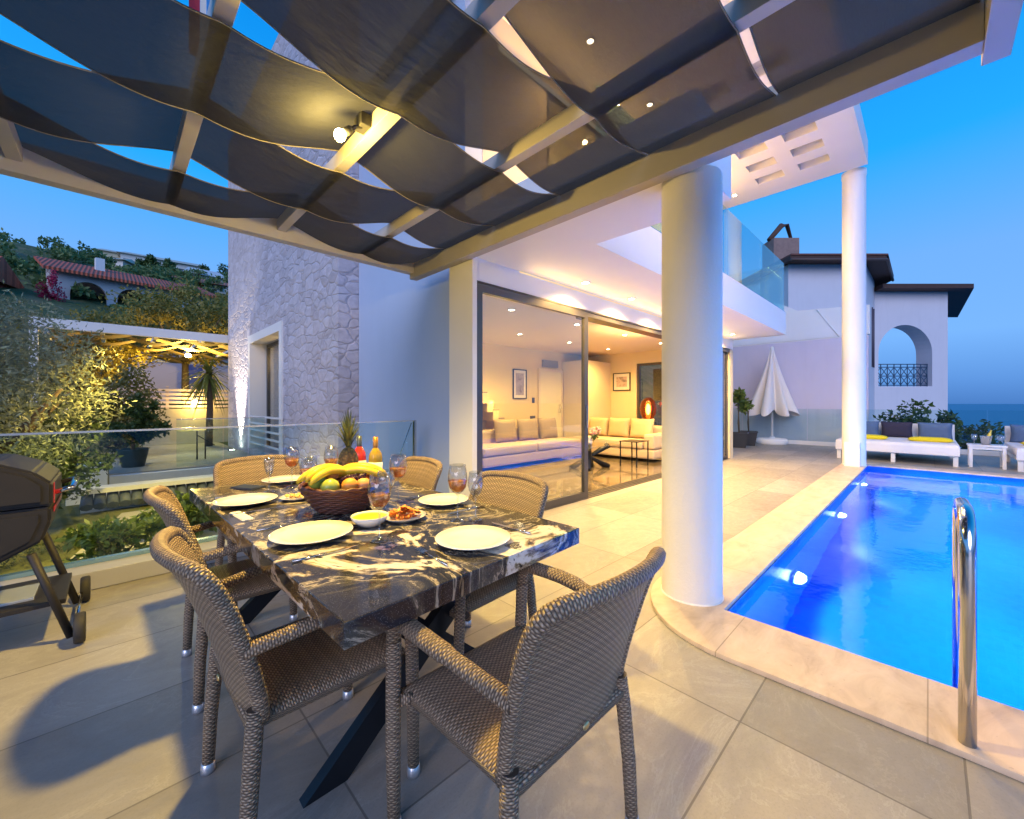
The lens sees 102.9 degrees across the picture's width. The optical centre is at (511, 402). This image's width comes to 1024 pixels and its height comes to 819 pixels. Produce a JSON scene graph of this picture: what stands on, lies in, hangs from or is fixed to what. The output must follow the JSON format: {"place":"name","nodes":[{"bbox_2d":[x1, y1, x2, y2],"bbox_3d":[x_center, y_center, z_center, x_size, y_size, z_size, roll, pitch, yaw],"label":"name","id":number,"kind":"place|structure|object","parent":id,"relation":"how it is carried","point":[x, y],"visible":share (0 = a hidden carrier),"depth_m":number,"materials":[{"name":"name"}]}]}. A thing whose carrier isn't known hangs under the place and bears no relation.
{"place":"outdoors","nodes":[
{"label":"outdoors","id":0,"kind":"place"},
{"bbox_2d":[0,500,181,574],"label":"lawn","id":1,"kind":"structure","parent":0,"point":[65,517],"depth_m":5.65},
{"bbox_2d":[0,536,79,568],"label":"garden grass","id":2,"kind":"structure","parent":1,"relation":"on","point":[36,550],"depth_m":4.37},
{"bbox_2d":[0,389,123,508],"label":"shrub","id":3,"kind":"object","parent":1,"relation":"on","point":[82,470],"visible":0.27,"depth_m":5.49,"materials":[{"name":"green plant"}]},
{"bbox_2d":[0,279,138,474],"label":"olive tree","id":4,"kind":"object","parent":1,"relation":"on","point":[38,416],"visible":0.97,"depth_m":4.66,"materials":[{"name":"green plant"}]},
{"bbox_2d":[46,513,166,565],"bbox_3d":[-3.850,1.540,3.958,1.052,0.920,0.706,0,0,-44],"label":"garden plant","id":5,"kind":"object","parent":1,"relation":"on","point":[100,537],"visible":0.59,"depth_m":3.83,"materials":[{"name":"green plant"}]},
{"bbox_2d":[128,487,216,537],"bbox_3d":[-4.224,1.541,5.149,0.941,0.918,0.774,0,0,-44],"label":"garden plant","id":6,"kind":"object","parent":1,"relation":"on","point":[195,515],"visible":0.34,"depth_m":5.08,"materials":[{"name":"green plant"}]},
{"bbox_2d":[70,509,218,558],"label":"garden path","id":7,"kind":"structure","parent":0,"point":[206,533],"depth_m":5.28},
{"bbox_2d":[109,442,253,474],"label":"garden terrace","id":8,"kind":"structure","parent":0,"point":[161,457],"depth_m":9.58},
{"bbox_2d":[70,358,169,459],"bbox_3d":[-9.254,0.744,9.583,1.787,3.672,1.539,0,0,-10],"label":"shrub","id":9,"kind":"object","parent":8,"relation":"on","point":[118,443],"visible":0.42,"depth_m":9.49,"materials":[{"name":"green plant"}]},
{"bbox_2d":[102,391,171,467],"bbox_3d":[-7.612,0.514,8.283,1.100,1.527,1.062,0,0,-44],"label":"potted bush","id":10,"kind":"object","parent":8,"relation":"on","point":[134,456],"visible":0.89,"depth_m":8.19,"materials":[{"name":"green plant"}]},
{"bbox_2d":[105,386,227,446],"bbox_3d":[-10.352,0.380,12.747,3.355,1.799,0.300,0,0,-44],"label":"slatted fence","id":11,"kind":"object","parent":8,"relation":"on","point":[189,437],"visible":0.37,"depth_m":12.75,"materials":[{"name":"wood"}]},
{"bbox_2d":[175,428,217,458],"bbox_3d":[-7.144,0.938,9.239,0.720,0.680,0.500,0,0,-44],"label":"bistro table","id":12,"kind":"object","parent":8,"relation":"on","point":[197,430],"visible":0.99,"depth_m":9.23,"materials":[{"name":"grey glass"}]},
{"bbox_2d":[178,354,229,445],"bbox_3d":[-9.040,-0.093,12.132,1.790,2.750,1.872,0,0,-9],"label":"yucca palm","id":13,"kind":"object","parent":8,"relation":"on","point":[208,384],"visible":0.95,"depth_m":12.09,"materials":[{"name":"green plant"}]},
{"bbox_2d":[0,241,661,503],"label":"hillside ground","id":14,"kind":"structure","parent":0,"point":[23,251],"depth_m":30.65,"materials":[{"name":"plant"}]},
{"bbox_2d":[0,256,23,288],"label":"roof","id":15,"kind":"structure","parent":14,"relation":"on","point":[9,277],"depth_m":28.12,"materials":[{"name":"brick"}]},
{"bbox_2d":[34,269,66,301],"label":"bougainvillea","id":16,"kind":"object","parent":14,"relation":"on","point":[51,284],"visible":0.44,"depth_m":29.08,"materials":[{"name":"pink plant"}]},
{"bbox_2d":[2,304,156,463],"bbox_3d":[-14.212,-0.252,13.256,4.158,6.063,3.524,0,0,-44],"label":"tree","id":17,"kind":"object","parent":14,"relation":"on","point":[125,353],"visible":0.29,"depth_m":13.33,"materials":[{"name":"green plant"}]},
{"bbox_2d":[66,462,107,505],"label":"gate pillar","id":18,"kind":"structure","parent":14,"relation":"on","point":[103,477],"depth_m":6.92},
{"bbox_2d":[0,227,227,328],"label":"hill scrub","id":19,"kind":"object","parent":14,"relation":"on","point":[31,265],"visible":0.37,"depth_m":42.20,"materials":[{"name":"green plant"}]},
{"bbox_2d":[34,256,217,306],"bbox_3d":[-32.725,-6.920,35.293,5.900,10.400,10.830,0,0,36],"label":"arched villa","id":20,"kind":"object","parent":14,"relation":"on","point":[99,278],"visible":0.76,"depth_m":32.66,"materials":[{"name":"paint"}]},
{"bbox_2d":[28,316,227,411],"bbox_3d":[-12.418,0.410,15.168,6.320,4.940,9.250,0,0,-44],"label":"garden pergola","id":21,"kind":"object","parent":14,"relation":"on","point":[128,332],"visible":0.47,"depth_m":11.98,"materials":[{"name":"white"}]},
{"bbox_2d":[116,251,158,260],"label":"hill house","id":22,"kind":"structure","parent":14,"relation":"on","point":[127,255],"depth_m":76.76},
{"bbox_2d":[79,474,213,513],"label":"tiled garden wall","id":23,"kind":"structure","parent":14,"relation":"on","point":[124,497],"depth_m":6.56,"materials":[{"name":"grey tile"}]},
{"bbox_2d":[135,253,163,267],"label":"hill tree","id":24,"kind":"object","parent":14,"relation":"on","point":[151,258],"visible":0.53,"depth_m":62.99,"materials":[{"name":"green plant"}]},
{"bbox_2d":[92,276,227,408],"bbox_3d":[-13.964,-1.696,17.188,5.455,7.152,4.079,0,0,-44],"label":"tree","id":25,"kind":"object","parent":14,"relation":"on","point":[162,309],"visible":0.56,"depth_m":16.64,"materials":[{"name":"green plant"}]},
{"bbox_2d":[109,466,213,491],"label":"terrace kerb","id":26,"kind":"structure","parent":14,"relation":"on","point":[142,476],"depth_m":7.67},
{"bbox_2d":[122,346,227,400],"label":"garden house","id":27,"kind":"structure","parent":14,"relation":"on","point":[164,375],"depth_m":20.05,"materials":[{"name":"paint"}]},
{"bbox_2d":[189,365,202,400],"bbox_3d":[-16.069,-0.520,20.625,0.700,2.800,0.038,0,0,-44],"label":"door","id":28,"kind":"structure","parent":27,"relation":"in","point":[192,370],"depth_m":20.62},
{"bbox_2d":[156,258,209,270],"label":"hill house","id":29,"kind":"structure","parent":14,"relation":"on","point":[181,265],"depth_m":76.23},
{"bbox_2d":[156,281,227,333],"bbox_3d":[-17.162,-3.613,22.523,4.302,5.587,3.797,0,0,-44],"label":"tree","id":30,"kind":"object","parent":14,"relation":"on","point":[186,290],"visible":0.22,"depth_m":21.59,"materials":[{"name":"green plant"}]},
{"bbox_2d":[228,34,358,474],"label":"stone tower","id":31,"kind":"structure","parent":14,"relation":"on","point":[293,334],"depth_m":7.87,"materials":[{"name":"stone"}]},
{"bbox_2d":[189,0,209,14],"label":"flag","id":32,"kind":"object","parent":31,"relation":"attached to","point":[199,5],"visible":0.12,"depth_m":6.10,"materials":[{"name":"fabric"}]},
{"bbox_2d":[267,340,278,445],"bbox_3d":[-5.391,-0.180,9.592,0.080,2.620,2.490,0,0,-44],"label":"window","id":33,"kind":"structure","parent":31,"relation":"in","point":[276,343],"depth_m":10.41,"materials":[{"name":"metal"}]},
{"bbox_2d":[732,335,868,441],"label":"lilac wall","id":34,"kind":"structure","parent":14,"relation":"on","point":[811,371],"depth_m":12.74,"materials":[{"name":"paint"}]},
{"bbox_2d":[733,303,869,346],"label":"garden wall","id":35,"kind":"structure","parent":14,"relation":"on","point":[813,324],"depth_m":12.92,"materials":[{"name":"paint"}]},
{"bbox_2d":[739,223,973,422],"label":"neighbour house","id":36,"kind":"structure","parent":14,"relation":"on","point":[788,274],"depth_m":25.00,"materials":[{"name":"white paint"}]},
{"bbox_2d":[872,398,979,449],"bbox_3d":[11.868,1.526,12.033,2.056,3.348,2.126,0,0,6],"label":"shrub","id":37,"kind":"object","parent":14,"relation":"on","point":[949,417],"visible":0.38,"depth_m":11.71,"materials":[{"name":"green plant"}]},
{"bbox_2d":[960,419,1004,450],"bbox_3d":[13.134,1.817,11.154,1.776,2.766,1.693,0,0,-16],"label":"shrub","id":38,"kind":"object","parent":14,"relation":"on","point":[983,428],"visible":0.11,"depth_m":11.02,"materials":[{"name":"green plant"}]},
{"bbox_2d":[0,442,1023,818],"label":"terrace floor","id":39,"kind":"structure","parent":0,"point":[100,722],"depth_m":1.57,"materials":[{"name":"tile"}]},
{"bbox_2d":[0,453,90,643],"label":"gas grill","id":40,"kind":"object","parent":39,"relation":"on","point":[32,490],"visible":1,"depth_m":2.13,"materials":[{"name":"black metal"}]},
{"bbox_2d":[0,583,39,606],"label":"tray","id":41,"kind":"object","parent":40,"relation":"on","point":[16,595],"visible":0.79,"depth_m":2.22,"materials":[{"name":"metal"}]},
{"bbox_2d":[0,539,245,592],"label":"kerb","id":42,"kind":"structure","parent":39,"relation":"on","point":[116,571],"depth_m":2.90,"materials":[{"name":"stone"}]},
{"bbox_2d":[0,420,415,581],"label":"glass balustrade","id":43,"kind":"object","parent":42,"relation":"on","point":[25,573],"visible":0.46,"depth_m":3.04,"materials":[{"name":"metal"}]},
{"bbox_2d":[143,485,297,714],"bbox_3d":[-1.348,0.833,2.000,0.686,0.894,0.608,0,0,-43],"label":"wicker armchair","id":44,"kind":"object","parent":39,"relation":"on","point":[163,502],"visible":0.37,"depth_m":1.82,"materials":[{"name":"brown wicker"}]},
{"bbox_2d":[213,454,300,606],"bbox_3d":[-1.654,0.833,2.773,0.686,0.894,0.608,0,0,44],"label":"wicker armchair","id":45,"kind":"object","parent":39,"relation":"on","point":[243,469],"visible":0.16,"depth_m":2.92,"materials":[{"name":"brown wicker"}]},
{"bbox_2d":[149,526,419,818],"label":"wicker armchair","id":46,"kind":"object","parent":39,"relation":"on","point":[269,676],"visible":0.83,"depth_m":1.19,"materials":[{"name":"brown wicker"}]},
{"bbox_2d":[190,478,578,808],"bbox_3d":[-0.839,0.902,2.100,1.070,0.755,2.225,0,0,-44],"label":"dining table","id":47,"kind":"object","parent":39,"relation":"on","point":[363,591],"visible":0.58,"depth_m":1.43,"materials":[{"name":"stone"}]},
{"bbox_2d":[212,493,277,505],"bbox_3d":[-1.392,0.513,2.136,0.290,0.024,0.290,0,0,-44],"label":"plate","id":48,"kind":"object","parent":47,"relation":"on","point":[247,499],"visible":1,"depth_m":2.16,"materials":[{"name":"ceramic"}]},
{"bbox_2d":[261,475,300,483],"bbox_3d":[-1.513,0.513,2.717,0.270,0.024,0.270,0,0,-44],"label":"plate","id":49,"kind":"object","parent":47,"relation":"on","point":[281,479],"visible":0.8,"depth_m":2.75,"materials":[{"name":"ceramic"}]},
{"bbox_2d":[279,493,304,500],"bbox_3d":[-1.179,0.509,2.233,0.172,0.031,0.172,0,0,-44],"label":"snack plate","id":50,"kind":"object","parent":47,"relation":"on","point":[293,497],"visible":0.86,"depth_m":2.20,"materials":[{"name":"ceramic"}]},
{"bbox_2d":[268,520,352,544],"bbox_3d":[-0.782,0.513,1.599,0.300,0.024,0.300,0,0,-44],"label":"plate","id":51,"kind":"object","parent":47,"relation":"on","point":[311,532],"visible":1,"depth_m":1.61,"materials":[{"name":"ceramic"}]},
{"bbox_2d":[298,474,386,514],"bbox_3d":[-0.834,0.455,2.024,0.406,0.134,0.406,0,0,-44],"label":"fruit basket","id":52,"kind":"object","parent":47,"relation":"on","point":[340,500],"visible":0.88,"depth_m":1.89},
{"bbox_2d":[296,463,345,485],"bbox_3d":[-0.890,0.335,1.958,0.115,0.086,0.255,0,0,26],"label":"banana bunch","id":53,"kind":"object","parent":52,"relation":"in","point":[314,475],"visible":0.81,"depth_m":1.89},
{"bbox_2d":[320,479,339,490],"bbox_3d":[-0.843,0.390,1.890,0.084,0.078,0.084,0,0,-44],"label":"apple","id":54,"kind":"object","parent":52,"relation":"in","point":[330,484],"visible":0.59,"depth_m":1.86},
{"bbox_2d":[334,409,363,474],"bbox_3d":[-0.880,0.213,2.192,0.159,0.382,0.154,0,0,13],"label":"pineapple","id":55,"kind":"object","parent":52,"relation":"in","point":[348,454],"visible":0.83,"depth_m":2.17,"materials":[{"name":"green plant"}]},
{"bbox_2d":[341,478,357,489],"bbox_3d":[-0.765,0.390,1.924,0.076,0.071,0.076,0,0,-44],"label":"orange","id":56,"kind":"object","parent":52,"relation":"in","point":[347,483],"visible":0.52,"depth_m":1.90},
{"bbox_2d":[338,462,389,480],"bbox_3d":[-0.766,0.348,2.066,0.286,0.092,0.115,0,0,-2],"label":"banana bunch","id":57,"kind":"object","parent":52,"relation":"in","point":[367,469],"visible":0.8,"depth_m":2.03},
{"bbox_2d":[355,436,365,462],"bbox_3d":[-1.004,0.370,2.683,0.085,0.309,0.085,0,0,-44],"label":"wine bottle","id":58,"kind":"object","parent":47,"relation":"on","point":[360,452],"visible":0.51,"depth_m":2.67,"materials":[{"name":"red"}]},
{"bbox_2d":[350,510,388,527],"bbox_3d":[-0.611,0.502,1.753,0.156,0.044,0.156,0,0,-44],"label":"bowl","id":59,"kind":"object","parent":47,"relation":"on","point":[369,519],"visible":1,"depth_m":1.72,"materials":[{"name":"ceramic"}]},
{"bbox_2d":[368,437,382,468],"bbox_3d":[-0.871,0.370,2.604,0.085,0.309,0.085,0,0,-44],"label":"wine bottle","id":60,"kind":"object","parent":47,"relation":"on","point":[375,456],"visible":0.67,"depth_m":2.58,"materials":[{"name":"yellow"}]},
{"bbox_2d":[386,505,425,523],"bbox_3d":[-0.490,0.494,1.844,0.200,0.061,0.200,0,0,-44],"label":"snack plate","id":61,"kind":"object","parent":47,"relation":"on","point":[403,514],"visible":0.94,"depth_m":1.82,"materials":[{"name":"ceramic"}]},
{"bbox_2d":[418,493,467,505],"bbox_3d":[-0.359,0.513,2.139,0.260,0.024,0.260,0,0,-44],"label":"plate","id":62,"kind":"object","parent":47,"relation":"on","point":[442,499],"visible":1,"depth_m":2.17,"materials":[{"name":"ceramic"}]},
{"bbox_2d":[435,525,510,549],"bbox_3d":[-0.147,0.513,1.536,0.284,0.024,0.284,0,0,-44],"label":"plate","id":63,"kind":"object","parent":47,"relation":"on","point":[474,537],"visible":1,"depth_m":1.55,"materials":[{"name":"ceramic"}]},
{"bbox_2d":[394,456,442,490],"bbox_3d":[-0.830,0.833,2.682,0.686,0.894,0.608,0,0,-42],"label":"wicker armchair","id":64,"kind":"object","parent":39,"relation":"on","point":[422,471],"visible":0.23,"depth_m":2.88,"materials":[{"name":"brown wicker"}]},
{"bbox_2d":[385,470,547,667],"bbox_3d":[-0.190,0.833,2.042,0.608,0.894,0.686,0,0,44],"label":"wicker armchair","id":65,"kind":"object","parent":39,"relation":"on","point":[523,493],"visible":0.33,"depth_m":2.08,"materials":[{"name":"brown wicker"}]},
{"bbox_2d":[385,546,665,818],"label":"wicker armchair","id":66,"kind":"object","parent":39,"relation":"on","point":[517,711],"visible":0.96,"depth_m":1.00,"materials":[{"name":"brown wicker"}]},
{"bbox_2d":[359,0,867,499],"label":"white villa","id":67,"kind":"object","parent":39,"relation":"on","point":[417,350],"visible":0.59,"depth_m":5.87,"materials":[{"name":"paint"}]},
{"bbox_2d":[483,392,504,428],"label":"staircase","id":68,"kind":"structure","parent":67,"relation":"on","point":[490,414],"depth_m":9.01,"materials":[{"name":"stone"}]},
{"bbox_2d":[0,0,1023,280],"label":"pergola","id":69,"kind":"object","parent":67,"relation":"attached to","point":[986,30],"visible":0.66,"depth_m":2.36,"materials":[{"name":"metal"}]},
{"bbox_2d":[14,123,443,263],"bbox_3d":[-2.495,-1.586,2.875,4.459,0.165,0.628,0,0,-44],"label":"shade strip","id":70,"kind":"object","parent":69,"relation":"attached to","point":[123,174],"visible":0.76,"depth_m":2.99,"materials":[{"name":"fabric"}]},
{"bbox_2d":[0,40,491,248],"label":"shade strip","id":71,"kind":"object","parent":69,"relation":"attached to","point":[45,95],"visible":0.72,"depth_m":2.49,"materials":[{"name":"fabric"}]},
{"bbox_2d":[0,0,558,225],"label":"shade strip","id":72,"kind":"object","parent":69,"relation":"attached to","point":[176,54],"visible":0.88,"depth_m":1.99,"materials":[{"name":"fabric"}]},
{"bbox_2d":[334,111,370,141],"bbox_3d":[-0.903,-1.540,2.293,0.188,0.199,0.100,0,0,-44],"label":"pergola lamp","id":73,"kind":"object","parent":69,"relation":"attached to","point":[362,123],"visible":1,"depth_m":2.29,"materials":[{"name":"black"}]},
{"bbox_2d":[241,0,646,195],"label":"shade strip","id":74,"kind":"object","parent":69,"relation":"attached to","point":[450,71],"visible":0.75,"depth_m":1.90,"materials":[{"name":"fabric"}]},
{"bbox_2d":[504,0,775,153],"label":"shade strip","id":75,"kind":"object","parent":69,"relation":"attached to","point":[647,76],"visible":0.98,"depth_m":1.84,"materials":[{"name":"fabric"}]},
{"bbox_2d":[749,0,980,93],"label":"shade strip","id":76,"kind":"object","parent":69,"relation":"attached to","point":[796,42],"visible":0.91,"depth_m":1.73,"materials":[{"name":"fabric"}]},
{"bbox_2d":[513,369,526,398],"bbox_3d":[0.196,-0.470,10.177,0.480,0.740,0.028,0,0,-44],"label":"framed picture","id":77,"kind":"object","parent":67,"relation":"attached to","point":[519,383],"visible":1,"depth_m":10.17,"materials":[{"name":"paper"}]},
{"bbox_2d":[483,417,580,467],"bbox_3d":[0.207,0.787,8.936,3.000,0.866,1.020,0,0,-44],"label":"sofa","id":78,"kind":"object","parent":67,"relation":"on","point":[506,442],"visible":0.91,"depth_m":8.71,"materials":[{"name":"fabric"}]},
{"bbox_2d":[537,368,562,436],"bbox_3d":[1.060,0.185,10.966,1.000,2.190,0.110,0,0,-44],"label":"entrance door","id":79,"kind":"structure","parent":67,"relation":"in","point":[549,381],"depth_m":10.95,"materials":[{"name":"paint"}]},
{"bbox_2d":[561,442,616,470],"bbox_3d":[1.552,1.061,8.063,1.100,0.561,0.650,0,0,-44],"label":"coffee table","id":80,"kind":"object","parent":67,"relation":"on","point":[600,446],"visible":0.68,"depth_m":8.04,"materials":[{"name":"black glass"}]},
{"bbox_2d":[588,426,601,444],"bbox_3d":[1.575,0.602,8.068,0.428,0.443,0.429,0,0,-44],"label":"flower vase","id":81,"kind":"object","parent":80,"relation":"on","point":[593,431],"visible":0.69,"depth_m":8.03,"materials":[{"name":"ceramic"}]},
{"bbox_2d":[477,280,729,510],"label":"door track","id":82,"kind":"structure","parent":67,"relation":"attached to","point":[604,320],"depth_m":6.08,"materials":[{"name":"metal"}]},
{"bbox_2d":[477,282,587,509],"bbox_3d":[0.257,0.029,4.864,1.946,2.503,0.250,0,0,-44],"label":"sliding glass door","id":83,"kind":"structure","parent":82,"relation":"attached to","point":[482,289],"depth_m":4.94,"materials":[{"name":"metal"}]},
{"bbox_2d":[723,352,727,458],"bbox_3d":[4.473,0.024,8.989,1.270,2.488,0.115,0,0,-44],"label":"stacked glass door","id":84,"kind":"structure","parent":82,"relation":"attached to","point":[726,406],"depth_m":9.37,"materials":[{"name":"metal"}]},
{"bbox_2d":[571,417,661,459],"bbox_3d":[2.638,0.793,9.862,1.130,0.855,2.200,0,0,-44],"label":"sofa","id":85,"kind":"object","parent":67,"relation":"on","point":[615,430],"visible":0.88,"depth_m":9.54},
{"bbox_2d":[613,372,630,390],"bbox_3d":[3.057,-0.590,11.377,0.028,0.500,0.540,0,0,-44],"label":"framed picture","id":86,"kind":"object","parent":67,"relation":"attached to","point":[621,381],"visible":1,"depth_m":11.36,"materials":[{"name":"paper"}]},
{"bbox_2d":[620,439,648,467],"bbox_3d":[2.491,1.022,8.318,0.500,0.515,0.400,0,0,-44],"label":"side table","id":87,"kind":"object","parent":67,"relation":"on","point":[632,441],"visible":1,"depth_m":8.32,"materials":[{"name":"black metal"}]},
{"bbox_2d":[637,362,661,418],"bbox_3d":[3.947,-0.145,10.619,0.100,1.850,1.450,0,0,-44],"label":"window frame","id":88,"kind":"structure","parent":67,"relation":"in","point":[639,365],"depth_m":11.07,"materials":[{"name":"metal"}]},
{"bbox_2d":[653,368,661,399],"bbox_3d":[4.122,-0.495,10.720,0.050,0.850,0.850,0,0,-44],"label":"shutter panel","id":89,"kind":"object","parent":67,"relation":"attached to","point":[657,384],"visible":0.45,"depth_m":10.92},
{"bbox_2d":[733,387,750,447],"bbox_3d":[6.549,0.402,11.730,0.594,1.755,0.781,0,0,28],"label":"potted plant","id":90,"kind":"object","parent":39,"relation":"on","point":[739,437],"visible":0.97,"depth_m":11.62,"materials":[{"name":"green plant"}]},
{"bbox_2d":[734,398,757,445],"bbox_3d":[7.058,0.552,12.310,0.618,1.453,0.635,0,0,28],"label":"potted plant","id":91,"kind":"object","parent":39,"relation":"on","point":[751,438],"visible":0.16,"depth_m":12.17,"materials":[{"name":"green plant"}]},
{"bbox_2d":[746,346,799,444],"bbox_3d":[8.101,-0.251,12.751,1.417,3.059,1.646,0,0,24],"label":"closed parasol","id":92,"kind":"object","parent":39,"relation":"on","point":[771,395],"visible":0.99,"depth_m":12.45,"materials":[{"name":"fabric"}]},
{"bbox_2d":[650,463,1023,782],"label":"pool coping","id":93,"kind":"object","parent":39,"relation":"on","point":[921,708],"visible":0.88,"depth_m":1.99,"materials":[{"name":"stone"}]},
{"bbox_2d":[660,165,723,606],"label":"column","id":94,"kind":"structure","parent":93,"relation":"on","point":[692,380],"depth_m":2.54,"materials":[{"name":"paint"}]},
{"bbox_2d":[841,167,866,466],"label":"column","id":95,"kind":"structure","parent":93,"relation":"on","point":[853,180],"depth_m":8.12,"materials":[{"name":"paint"}]},
{"bbox_2d":[952,497,976,748],"bbox_3d":[2.059,1.338,1.513,0.660,1.885,0.620,0,0,-44],"label":"pool ladder","id":96,"kind":"object","parent":93,"relation":"attached to","point":[964,605],"visible":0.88,"depth_m":1.50,"materials":[{"name":"silver metal"}]},
{"bbox_2d":[756,410,1010,456],"bbox_3d":[10.941,0.730,10.574,0.130,1.099,12.600,0,0,-44],"label":"glass balustrade","id":97,"kind":"object","parent":39,"relation":"on","point":[962,451],"visible":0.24,"depth_m":12.00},
{"bbox_2d":[836,423,959,466],"bbox_3d":[8.898,0.889,9.469,1.935,0.779,1.960,0,0,-44],"label":"sunbed","id":98,"kind":"object","parent":39,"relation":"on","point":[893,446],"visible":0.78,"depth_m":8.72,"materials":[{"name":"white paint"}]},
{"bbox_2d":[866,421,878,434],"bbox_3d":[8.998,0.650,10.421,0.580,0.400,0.180,0,12,46],"label":"cushion","id":99,"kind":"object","parent":98,"relation":"on","point":[872,427],"visible":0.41,"depth_m":10.25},
{"bbox_2d":[881,421,912,437],"bbox_3d":[9.418,0.650,9.992,0.580,0.400,0.180,0,12,46],"label":"cushion","id":100,"kind":"object","parent":98,"relation":"on","point":[896,429],"visible":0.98,"depth_m":9.93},
{"bbox_2d":[908,436,953,442],"bbox_3d":[9.123,0.798,8.906,0.400,0.110,0.720,0,0,-44],"label":"towel","id":101,"kind":"object","parent":98,"relation":"on","point":[934,439],"visible":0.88,"depth_m":8.79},
{"bbox_2d":[917,422,952,439],"bbox_3d":[9.873,0.650,9.528,0.580,0.400,0.180,0,12,46],"label":"cushion","id":102,"kind":"object","parent":98,"relation":"on","point":[943,430],"visible":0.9,"depth_m":9.46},
{"bbox_2d":[966,443,1007,469],"bbox_3d":[9.458,1.054,8.136,0.460,0.449,0.510,0,0,-44],"label":"side table","id":103,"kind":"object","parent":39,"relation":"on","point":[1002,449],"visible":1,"depth_m":8.02,"materials":[{"name":"white paint"}]},
{"bbox_2d":[1004,426,1023,471],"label":"sunbed","id":104,"kind":"object","parent":39,"relation":"on","point":[1015,450],"visible":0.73,"depth_m":7.97,"materials":[{"name":"white paint"}]},
{"bbox_2d":[1009,424,1023,441],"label":"cushion","id":105,"kind":"object","parent":104,"relation":"on","point":[1017,433],"visible":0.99,"depth_m":8.62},
{"bbox_2d":[0,0,1023,403],"label":"sky","id":106,"kind":"structure","parent":0,"point":[945,166],"materials":[{"name":"blue"}]},
{"bbox_2d":[727,466,1023,613],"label":"pool basin","id":107,"kind":"object","parent":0,"point":[744,598],"visible":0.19,"depth_m":4.38,"materials":[{"name":"tile"}]},
{"bbox_2d":[737,469,1023,710],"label":"pool water","id":108,"kind":"structure","parent":0,"point":[864,569],"depth_m":3.07,"materials":[{"name":"liquid"}]},
{"bbox_2d":[948,404,1023,449],"bbox_3d":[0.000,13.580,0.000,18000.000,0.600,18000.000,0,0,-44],"label":"sea","id":109,"kind":"structure","parent":0,"point":[1006,414],"depth_m":471.17,"materials":[{"name":"blue liquid"}]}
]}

